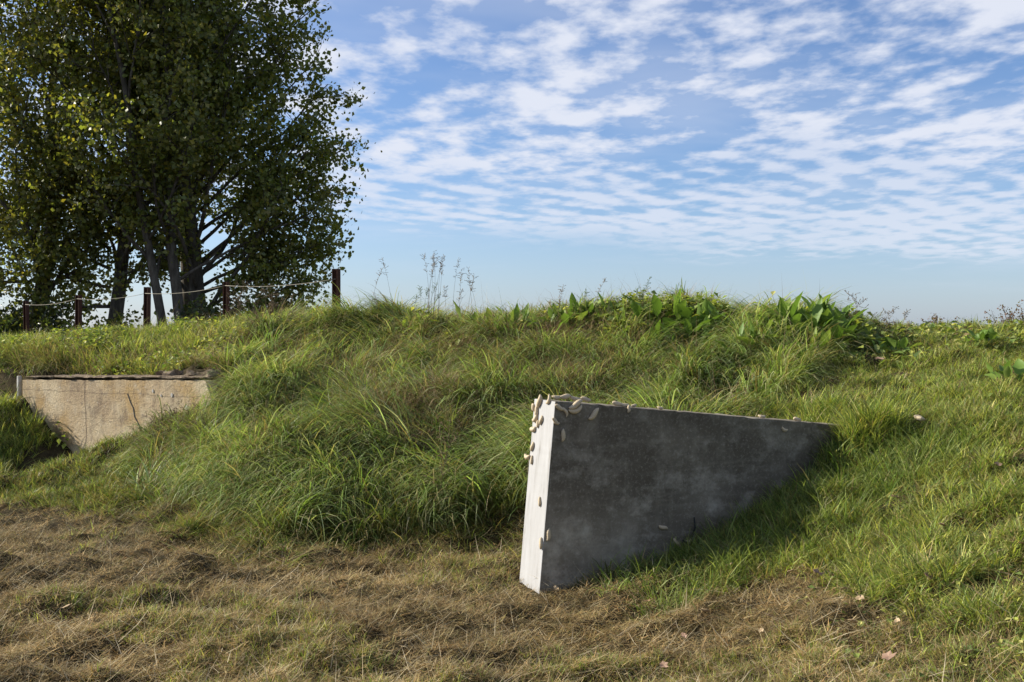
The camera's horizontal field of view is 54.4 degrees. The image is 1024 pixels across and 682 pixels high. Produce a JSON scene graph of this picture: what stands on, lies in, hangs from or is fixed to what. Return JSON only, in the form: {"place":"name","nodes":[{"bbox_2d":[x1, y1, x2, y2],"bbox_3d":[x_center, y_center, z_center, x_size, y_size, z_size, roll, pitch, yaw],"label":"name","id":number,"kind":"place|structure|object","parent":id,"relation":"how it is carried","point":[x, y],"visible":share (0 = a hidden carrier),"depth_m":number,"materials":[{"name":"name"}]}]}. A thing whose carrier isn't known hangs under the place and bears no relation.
{"place":"outdoors","nodes":[
{"label":"outdoors","id":0,"kind":"place"},
{"bbox_2d":[0,444,527,575],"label":"fallen grass","id":1,"kind":"structure","parent":0,"point":[159,527],"depth_m":8.29,"materials":[{"name":"green plant"}]},
{"bbox_2d":[0,322,1023,681],"bbox_3d":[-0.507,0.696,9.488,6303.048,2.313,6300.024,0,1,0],"label":"ground","id":2,"kind":"structure","parent":0,"point":[42,454],"depth_m":6.18,"materials":[{"name":"soil"}]},
{"bbox_2d":[0,291,36,327],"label":"bush","id":3,"kind":"object","parent":2,"relation":"on","point":[7,307],"visible":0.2,"depth_m":30.69,"materials":[{"name":"green plant"}]},
{"bbox_2d":[17,376,21,396],"bbox_3d":[-6.502,0.860,13.134,0.045,0.800,0.050,0,1,29],"label":"marker post","id":4,"kind":"object","parent":2,"relation":"on","point":[19,385],"visible":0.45,"depth_m":13.11,"materials":[{"name":"paint"}]},
{"bbox_2d":[23,301,29,332],"bbox_3d":[-9.754,-0.213,19.999,0.080,1.179,0.080,-1,1,20],"label":"fence post","id":5,"kind":"object","parent":2,"relation":"on","point":[26,317],"visible":0.5,"depth_m":19.99,"materials":[{"name":"wood"}]},
{"bbox_2d":[0,389,58,474],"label":"meadow grass","id":6,"kind":"structure","parent":2,"relation":"on","point":[13,455],"depth_m":12.45,"materials":[{"name":"green plant"}]},
{"bbox_2d":[0,0,71,265],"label":"poplar tree","id":7,"kind":"object","parent":2,"relation":"on","point":[8,187],"visible":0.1,"depth_m":33.15,"materials":[{"name":"green plant"}]},
{"bbox_2d":[0,296,74,336],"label":"bush","id":8,"kind":"object","parent":2,"relation":"on","point":[7,326],"visible":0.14,"depth_m":29.87,"materials":[{"name":"green plant"}]},
{"bbox_2d":[0,0,144,329],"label":"poplar tree","id":9,"kind":"object","parent":2,"relation":"on","point":[18,125],"visible":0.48,"depth_m":30.89,"materials":[{"name":"green plant"}]},
{"bbox_2d":[75,295,81,327],"bbox_3d":[-7.840,-0.222,18.005,0.085,1.220,0.085,0,-1,20],"label":"fence post","id":10,"kind":"object","parent":2,"relation":"on","point":[78,310],"visible":0.34,"depth_m":18.00,"materials":[{"name":"wood"}]},
{"bbox_2d":[0,409,190,512],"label":"meadow grass","id":11,"kind":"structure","parent":2,"relation":"on","point":[84,452],"depth_m":11.02,"materials":[{"name":"green plant"}]},
{"bbox_2d":[0,0,246,330],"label":"poplar tree","id":12,"kind":"object","parent":2,"relation":"on","point":[120,281],"visible":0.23,"depth_m":30.72,"materials":[{"name":"green plant"}]},
{"bbox_2d":[85,318,164,328],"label":"bush","id":13,"kind":"object","parent":2,"relation":"on","point":[111,321],"depth_m":29.43,"materials":[{"name":"green plant"}]},
{"bbox_2d":[23,367,227,454],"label":"bunker wall","id":14,"kind":"structure","parent":2,"relation":"on","point":[83,411],"depth_m":12.27,"materials":[{"name":"concrete"}]},
{"bbox_2d":[0,332,261,379],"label":"overhanging grass","id":15,"kind":"structure","parent":14,"relation":"on","point":[24,350],"depth_m":13.21,"materials":[{"name":"green plant"}]},
{"bbox_2d":[121,426,148,451],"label":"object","id":16,"kind":"object","parent":2,"relation":"on","point":[132,438],"visible":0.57,"depth_m":11.18,"materials":[{"name":"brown plant"}]},
{"bbox_2d":[143,287,150,328],"bbox_3d":[-6.235,-0.275,17.000,0.085,1.293,0.085,1,0,20],"label":"fence post","id":17,"kind":"object","parent":2,"relation":"on","point":[146,307],"visible":0.47,"depth_m":16.99,"materials":[{"name":"wood"}]},
{"bbox_2d":[146,401,181,446],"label":"dry stalk","id":18,"kind":"object","parent":2,"relation":"on","point":[151,421],"visible":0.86,"depth_m":10.87,"materials":[{"name":"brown plant"}]},
{"bbox_2d":[0,306,354,450],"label":"nettles","id":19,"kind":"object","parent":2,"relation":"on","point":[104,335],"visible":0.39,"depth_m":13.13,"materials":[{"name":"green plant"}]},
{"bbox_2d":[12,0,350,326],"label":"poplar tree","id":20,"kind":"object","parent":2,"relation":"on","point":[162,54],"visible":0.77,"depth_m":29.18,"materials":[{"name":"green plant"}]},
{"bbox_2d":[34,0,328,316],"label":"poplar tree","id":21,"kind":"object","parent":2,"relation":"on","point":[185,282],"visible":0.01,"depth_m":37.22,"materials":[{"name":"green plant"}]},
{"bbox_2d":[142,403,220,447],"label":"meadow grass","id":22,"kind":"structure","parent":2,"relation":"on","point":[183,423],"depth_m":11.16,"materials":[{"name":"green plant"}]},
{"bbox_2d":[174,400,207,440],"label":"dry stalk","id":23,"kind":"object","parent":2,"relation":"on","point":[193,419],"visible":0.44,"depth_m":10.56,"materials":[{"name":"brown plant"}]},
{"bbox_2d":[167,291,257,323],"bbox_3d":[-8.666,-0.276,29.771,2.968,2.636,3.200,0,1,-29],"label":"bush","id":24,"kind":"object","parent":2,"relation":"on","point":[200,313],"visible":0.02,"depth_m":29.36,"materials":[{"name":"green plant"}]},
{"bbox_2d":[58,0,382,322],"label":"poplar tree","id":25,"kind":"object","parent":2,"relation":"on","point":[263,78],"visible":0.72,"depth_m":30.77,"materials":[{"name":"green plant"}]},
{"bbox_2d":[223,282,229,319],"bbox_3d":[-4.419,-0.363,15.397,0.075,1.102,0.076,0,1,20],"label":"fence post","id":26,"kind":"object","parent":2,"relation":"on","point":[226,299],"visible":0.47,"depth_m":15.39,"materials":[{"name":"wood"}]},
{"bbox_2d":[25,279,333,304],"bbox_3d":[-6.136,-0.773,16.671,9.746,0.215,0.287,1,1,41],"label":"fence rope","id":27,"kind":"object","parent":26,"relation":"attached to","point":[193,291],"visible":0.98,"depth_m":15.92,"materials":[{"name":"beige"}]},
{"bbox_2d":[226,280,253,315],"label":"dry stalk","id":28,"kind":"object","parent":2,"relation":"on","point":[239,298],"visible":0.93,"depth_m":14.49,"materials":[{"name":"brown plant"}]},
{"bbox_2d":[246,288,265,334],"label":"dry stalk","id":29,"kind":"object","parent":2,"relation":"on","point":[257,317],"visible":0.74,"depth_m":12.87,"materials":[{"name":"brown plant"}]},
{"bbox_2d":[259,283,281,321],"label":"dry stalk","id":30,"kind":"object","parent":2,"relation":"on","point":[272,304],"visible":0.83,"depth_m":13.19,"materials":[{"name":"brown plant"}]},
{"bbox_2d":[279,294,294,316],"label":"dry stalk","id":31,"kind":"object","parent":2,"relation":"on","point":[292,311],"visible":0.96,"depth_m":13.04,"materials":[{"name":"brown plant"}]},
{"bbox_2d":[332,269,340,311],"bbox_3d":[-2.399,-0.443,13.593,0.085,1.084,0.085,1,1,20],"label":"fence post","id":32,"kind":"object","parent":2,"relation":"on","point":[336,277],"visible":0.34,"depth_m":13.58,"materials":[{"name":"wood"}]},
{"bbox_2d":[369,268,380,326],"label":"dry stalk","id":33,"kind":"object","parent":2,"relation":"on","point":[375,297],"visible":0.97,"depth_m":12.86,"materials":[{"name":"brown plant"}]},
{"bbox_2d":[379,258,395,337],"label":"dry stalk","id":34,"kind":"object","parent":2,"relation":"on","point":[389,289],"visible":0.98,"depth_m":12.56,"materials":[{"name":"brown plant"}]},
{"bbox_2d":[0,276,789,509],"bbox_3d":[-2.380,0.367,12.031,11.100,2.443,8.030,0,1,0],"label":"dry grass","id":35,"kind":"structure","parent":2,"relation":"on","point":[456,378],"depth_m":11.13,"materials":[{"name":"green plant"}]},
{"bbox_2d":[413,282,440,318],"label":"dry stalk","id":36,"kind":"object","parent":2,"relation":"on","point":[419,289],"visible":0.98,"depth_m":12.42,"materials":[{"name":"brown plant"}]},
{"bbox_2d":[422,250,444,323],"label":"dry stalk","id":37,"kind":"object","parent":2,"relation":"on","point":[434,264],"visible":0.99,"depth_m":12.40,"materials":[{"name":"brown plant"}]},
{"bbox_2d":[423,417,461,520],"bbox_3d":[-0.569,1.109,8.297,0.313,0.946,0.269,-1,1,-45],"label":"dry stalk","id":38,"kind":"object","parent":2,"relation":"on","point":[454,440],"visible":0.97,"depth_m":8.30,"materials":[{"name":"brown plant"}]},
{"bbox_2d":[0,277,891,553],"bbox_3d":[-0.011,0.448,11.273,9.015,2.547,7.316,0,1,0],"label":"grass tussocks","id":39,"kind":"object","parent":2,"relation":"on","point":[456,485],"depth_m":9.78,"materials":[{"name":"green plant"}]},
{"bbox_2d":[0,297,904,462],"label":"meadow grass","id":40,"kind":"structure","parent":2,"relation":"on","point":[183,335],"depth_m":13.20,"materials":[{"name":"green plant"}]},
{"bbox_2d":[442,259,463,326],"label":"dry stalk","id":41,"kind":"object","parent":2,"relation":"on","point":[456,291],"visible":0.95,"depth_m":12.31,"materials":[{"name":"brown plant"}]},
{"bbox_2d":[458,269,477,327],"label":"dry stalk","id":42,"kind":"object","parent":2,"relation":"on","point":[471,287],"visible":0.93,"depth_m":12.15,"materials":[{"name":"brown plant"}]},
{"bbox_2d":[465,267,476,312],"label":"dry stalk","id":43,"kind":"object","parent":2,"relation":"on","point":[470,287],"visible":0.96,"depth_m":12.11,"materials":[{"name":"brown plant"}]},
{"bbox_2d":[453,301,505,333],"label":"broad leaved plant","id":44,"kind":"object","parent":2,"relation":"on","point":[458,309],"visible":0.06,"depth_m":11.94,"materials":[{"name":"green plant"}]},
{"bbox_2d":[129,271,836,507],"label":"dry stems","id":45,"kind":"object","parent":2,"relation":"on","point":[454,389],"visible":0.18,"depth_m":10.16,"materials":[{"name":"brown plant"}]},
{"bbox_2d":[0,322,1023,681],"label":"grass clippings","id":46,"kind":"object","parent":2,"relation":"on","point":[402,626],"depth_m":5.54,"materials":[{"name":"brown plant"}]},
{"bbox_2d":[659,661,668,667],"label":"dead leaf","id":47,"kind":"object","parent":46,"relation":"on","point":[663,664],"visible":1,"depth_m":4.94,"materials":[{"name":"beige plant"}]},
{"bbox_2d":[855,595,864,599],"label":"dead leaf","id":48,"kind":"object","parent":46,"relation":"on","point":[859,597],"visible":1,"depth_m":5.07,"materials":[{"name":"beige plant"}]},
{"bbox_2d":[882,650,896,659],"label":"dead leaf","id":49,"kind":"object","parent":46,"relation":"on","point":[888,655],"visible":1,"depth_m":4.42,"materials":[{"name":"beige plant"}]},
{"bbox_2d":[0,327,1023,681],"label":"cut hay","id":50,"kind":"object","parent":2,"relation":"on","point":[324,603],"visible":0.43,"depth_m":5.67,"materials":[{"name":"brown plant"}]},
{"bbox_2d":[0,325,1023,681],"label":"straw","id":51,"kind":"object","parent":2,"relation":"on","point":[464,609],"visible":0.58,"depth_m":5.46,"materials":[{"name":"beige plant"}]},
{"bbox_2d":[0,325,1023,681],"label":"grass shoots","id":52,"kind":"object","parent":2,"relation":"on","point":[936,653],"depth_m":5.07,"materials":[{"name":"green plant"}]},
{"bbox_2d":[494,303,536,327],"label":"broad leaved plant","id":53,"kind":"object","parent":2,"relation":"on","point":[516,311],"visible":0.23,"depth_m":11.95,"materials":[{"name":"green plant"}]},
{"bbox_2d":[519,303,554,334],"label":"broad leaved plant","id":54,"kind":"object","parent":2,"relation":"on","point":[533,316],"visible":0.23,"depth_m":12.02,"materials":[{"name":"green plant"}]},
{"bbox_2d":[524,297,587,332],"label":"broad leaved plant","id":55,"kind":"object","parent":2,"relation":"on","point":[569,314],"visible":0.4,"depth_m":11.77,"materials":[{"name":"green plant"}]},
{"bbox_2d":[561,293,607,329],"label":"broad leaved plant","id":56,"kind":"object","parent":2,"relation":"on","point":[590,309],"visible":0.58,"depth_m":11.78,"materials":[{"name":"green plant"}]},
{"bbox_2d":[595,293,620,322],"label":"broad leaved plant","id":57,"kind":"object","parent":2,"relation":"on","point":[608,304],"visible":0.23,"depth_m":11.73,"materials":[{"name":"green plant"}]},
{"bbox_2d":[630,277,652,328],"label":"dry stalk","id":58,"kind":"object","parent":2,"relation":"on","point":[641,297],"visible":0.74,"depth_m":11.33,"materials":[{"name":"brown plant"}]},
{"bbox_2d":[622,294,674,328],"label":"broad leaved plant","id":59,"kind":"object","parent":2,"relation":"on","point":[656,303],"visible":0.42,"depth_m":11.17,"materials":[{"name":"green plant"}]},
{"bbox_2d":[393,289,919,367],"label":"weeds","id":60,"kind":"object","parent":2,"relation":"on","point":[666,303],"visible":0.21,"depth_m":11.50,"materials":[{"name":"green plant"}]},
{"bbox_2d":[647,317,690,354],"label":"broad leaved plant","id":61,"kind":"object","parent":2,"relation":"on","point":[659,323],"visible":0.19,"depth_m":10.94,"materials":[{"name":"green plant"}]},
{"bbox_2d":[649,288,708,332],"bbox_3d":[1.933,-0.274,11.253,0.722,0.642,0.753,0,1,-20],"label":"broad leaved plant","id":62,"kind":"object","parent":2,"relation":"on","point":[682,309],"visible":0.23,"depth_m":11.08,"materials":[{"name":"green plant"}]},
{"bbox_2d":[519,399,846,593],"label":"wing wall","id":63,"kind":"structure","parent":2,"relation":"on","point":[606,481],"depth_m":6.83,"materials":[{"name":"concrete"}]},
{"bbox_2d":[536,395,542,407],"bbox_3d":[0.185,0.408,6.741,0.038,0.095,0.050,6,2,-25],"label":"larva","id":64,"kind":"object","parent":63,"relation":"attached to","point":[539,401],"visible":1,"depth_m":6.73,"materials":[{"name":"beige paint"}]},
{"bbox_2d":[539,537,542,548],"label":"larva","id":65,"kind":"object","parent":63,"relation":"attached to","point":[540,543],"visible":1,"depth_m":6.53,"materials":[{"name":"beige paint"}]},
{"bbox_2d":[546,528,550,540],"bbox_3d":[0.241,1.270,6.533,0.030,0.086,0.031,0,1,38],"label":"larva","id":66,"kind":"object","parent":63,"relation":"attached to","point":[548,535],"visible":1,"depth_m":6.52,"materials":[{"name":"beige paint"}]},
{"bbox_2d":[552,395,559,399],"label":"larva","id":67,"kind":"object","parent":63,"relation":"on","point":[556,397],"visible":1,"depth_m":6.61,"materials":[{"name":"beige paint"}]},
{"bbox_2d":[555,404,562,410],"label":"larva","id":68,"kind":"object","parent":63,"relation":"attached to","point":[558,407],"visible":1,"depth_m":6.55,"materials":[{"name":"beige paint"}]},
{"bbox_2d":[561,428,565,441],"bbox_3d":[0.339,0.621,6.572,0.032,0.087,0.031,0,1,-22],"label":"larva","id":69,"kind":"object","parent":63,"relation":"attached to","point":[563,436],"visible":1,"depth_m":6.56,"materials":[{"name":"beige paint"}]},
{"bbox_2d":[560,394,570,398],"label":"larva","id":70,"kind":"object","parent":63,"relation":"on","point":[565,396],"visible":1,"depth_m":6.63,"materials":[{"name":"beige paint"}]},
{"bbox_2d":[568,405,581,413],"bbox_3d":[0.424,0.461,6.607,0.108,0.045,0.038,-18,8,-24],"label":"larva","id":71,"kind":"object","parent":63,"relation":"attached to","point":[576,410],"visible":1,"depth_m":6.59,"materials":[{"name":"beige paint"}]},
{"bbox_2d":[569,399,581,409],"bbox_3d":[0.424,0.423,6.606,0.117,0.047,0.041,-26,11,-22],"label":"larva","id":72,"kind":"object","parent":63,"relation":"attached to","point":[575,404],"visible":1,"depth_m":6.59,"materials":[{"name":"beige paint"}]},
{"bbox_2d":[581,396,590,401],"bbox_3d":[0.499,0.393,6.718,0.078,0.031,0.041,11,28,-17],"label":"larva","id":73,"kind":"object","parent":63,"relation":"on","point":[584,398],"visible":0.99,"depth_m":6.71,"materials":[{"name":"beige paint"}]},
{"bbox_2d":[588,408,598,419],"bbox_3d":[0.550,0.490,6.666,0.109,0.044,0.039,-44,17,-18],"label":"larva","id":74,"kind":"object","parent":63,"relation":"attached to","point":[594,413],"visible":1,"depth_m":6.65,"materials":[{"name":"beige paint"}]},
{"bbox_2d":[612,401,620,405],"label":"larva","id":75,"kind":"object","parent":63,"relation":"on","point":[615,403],"visible":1,"depth_m":6.81,"materials":[{"name":"beige paint"}]},
{"bbox_2d":[682,517,695,544],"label":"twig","id":76,"kind":"object","parent":63,"relation":"on","point":[684,541],"visible":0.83,"depth_m":7.00,"materials":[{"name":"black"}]},
{"bbox_2d":[673,315,723,344],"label":"broad leaved plant","id":77,"kind":"object","parent":2,"relation":"on","point":[687,327],"visible":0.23,"depth_m":10.89,"materials":[{"name":"green plant"}]},
{"bbox_2d":[677,298,731,333],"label":"broad leaved plant","id":78,"kind":"object","parent":2,"relation":"on","point":[707,306],"visible":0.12,"depth_m":11.18,"materials":[{"name":"green plant"}]},
{"bbox_2d":[698,309,727,336],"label":"broad leaved plant","id":79,"kind":"object","parent":2,"relation":"on","point":[713,313],"visible":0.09,"depth_m":11.08,"materials":[{"name":"green plant"}]},
{"bbox_2d":[701,318,733,344],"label":"broad leaved plant","id":80,"kind":"object","parent":2,"relation":"on","point":[717,334],"visible":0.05,"depth_m":10.83,"materials":[{"name":"green plant"}]},
{"bbox_2d":[714,322,785,357],"bbox_3d":[2.450,0.010,10.342,0.829,0.425,0.490,0,1,0],"label":"broad leaved plant","id":81,"kind":"object","parent":2,"relation":"on","point":[743,338],"visible":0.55,"depth_m":10.24,"materials":[{"name":"green plant"}]},
{"bbox_2d":[738,318,809,348],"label":"broad leaved plant","id":82,"kind":"object","parent":2,"relation":"on","point":[770,322],"visible":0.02,"depth_m":10.60,"materials":[{"name":"green plant"}]},
{"bbox_2d":[747,292,810,336],"bbox_3d":[2.971,-0.224,10.866,1.035,0.633,0.813,0,1,0],"label":"broad leaved plant","id":83,"kind":"object","parent":2,"relation":"on","point":[783,306],"visible":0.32,"depth_m":10.86,"materials":[{"name":"green plant"}]},
{"bbox_2d":[570,404,1001,623],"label":"shade grass","id":84,"kind":"structure","parent":2,"relation":"on","point":[882,466],"depth_m":6.69,"materials":[{"name":"green plant"}]},
{"bbox_2d":[719,382,877,423],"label":"shade grass","id":85,"kind":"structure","parent":2,"relation":"on","point":[787,414],"depth_m":8.39,"materials":[{"name":"green plant"}]},
{"bbox_2d":[767,340,852,357],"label":"broad leaved plant","id":86,"kind":"object","parent":2,"relation":"on","point":[797,341],"visible":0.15,"depth_m":10.12,"materials":[{"name":"green plant"}]},
{"bbox_2d":[782,297,855,342],"bbox_3d":[3.224,-0.143,10.662,0.816,0.663,0.781,0,1,15],"label":"broad leaved plant","id":87,"kind":"object","parent":2,"relation":"on","point":[816,313],"visible":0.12,"depth_m":10.62,"materials":[{"name":"green plant"}]},
{"bbox_2d":[780,324,860,358],"bbox_3d":[3.202,0.067,10.336,0.636,0.478,0.638,0,1,-23],"label":"broad leaved plant","id":88,"kind":"object","parent":2,"relation":"on","point":[838,332],"visible":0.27,"depth_m":10.23,"materials":[{"name":"green plant"}]},
{"bbox_2d":[796,293,855,322],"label":"broad leaved plant","id":89,"kind":"object","parent":2,"relation":"on","point":[847,308],"visible":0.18,"depth_m":11.12,"materials":[{"name":"green plant"}]},
{"bbox_2d":[651,314,1023,681],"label":"short grass","id":90,"kind":"structure","parent":2,"relation":"on","point":[908,541],"depth_m":6.20,"materials":[{"name":"green plant"}]},
{"bbox_2d":[831,318,872,351],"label":"broad leaved plant","id":91,"kind":"object","parent":2,"relation":"on","point":[850,329],"visible":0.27,"depth_m":10.49,"materials":[{"name":"green plant"}]},
{"bbox_2d":[820,303,884,339],"bbox_3d":[3.538,-0.129,10.880,0.860,0.587,0.879,0,1,-14],"label":"broad leaved plant","id":92,"kind":"object","parent":2,"relation":"on","point":[828,314],"visible":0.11,"depth_m":10.78,"materials":[{"name":"green plant"}]},
{"bbox_2d":[844,290,868,330],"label":"dry stalk","id":93,"kind":"object","parent":2,"relation":"on","point":[855,306],"visible":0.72,"depth_m":10.80,"materials":[{"name":"grey plant"}]},
{"bbox_2d":[818,381,936,455],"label":"shade grass","id":94,"kind":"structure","parent":2,"relation":"on","point":[858,415],"depth_m":7.46,"materials":[{"name":"green plant"}]},
{"bbox_2d":[914,415,924,420],"bbox_3d":[3.032,0.572,7.416,0.043,0.045,0.080,-1,1,-40],"label":"larva","id":95,"kind":"object","parent":94,"relation":"on","point":[917,417],"visible":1,"depth_m":7.40,"materials":[{"name":"beige paint"}]},
{"bbox_2d":[871,306,900,337],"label":"dry stalk","id":96,"kind":"object","parent":2,"relation":"on","point":[884,318],"visible":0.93,"depth_m":10.88,"materials":[{"name":"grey plant"}]},
{"bbox_2d":[858,334,922,353],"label":"broad leaved plant","id":97,"kind":"object","parent":2,"relation":"on","point":[893,343],"visible":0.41,"depth_m":10.37,"materials":[{"name":"green plant"}]},
{"bbox_2d":[899,309,911,338],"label":"dry stalk","id":98,"kind":"object","parent":2,"relation":"on","point":[908,324],"visible":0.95,"depth_m":10.88,"materials":[{"name":"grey plant"}]},
{"bbox_2d":[789,332,1023,681],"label":"clover","id":99,"kind":"object","parent":2,"relation":"on","point":[961,654],"visible":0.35,"depth_m":4.96,"materials":[{"name":"green plant"}]},
{"bbox_2d":[836,319,1023,364],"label":"weeds","id":100,"kind":"object","parent":2,"relation":"on","point":[949,329],"visible":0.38,"depth_m":10.93,"materials":[{"name":"green plant"}]},
{"bbox_2d":[920,314,958,325],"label":"horizon bush","id":101,"kind":"object","parent":2,"relation":"on","point":[936,320],"visible":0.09,"depth_m":69.80,"materials":[{"name":"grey plant"}]},
{"bbox_2d":[961,327,1017,347],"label":"broad leaved plant","id":102,"kind":"object","parent":2,"relation":"on","point":[992,333],"visible":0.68,"depth_m":10.25,"materials":[{"name":"green plant"}]},
{"bbox_2d":[983,300,1023,325],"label":"horizon bush","id":103,"kind":"object","parent":2,"relation":"on","point":[1012,315],"visible":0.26,"depth_m":65.08,"materials":[{"name":"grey plant"}]},
{"bbox_2d":[985,357,1023,385],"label":"broad leaved plant","id":104,"kind":"object","parent":2,"relation":"on","point":[1006,370],"visible":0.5,"depth_m":8.22,"materials":[{"name":"green plant"}]},
{"bbox_2d":[0,0,1023,329],"label":"sky","id":105,"kind":"structure","parent":0,"point":[538,146],"materials":[{"name":"blue"}]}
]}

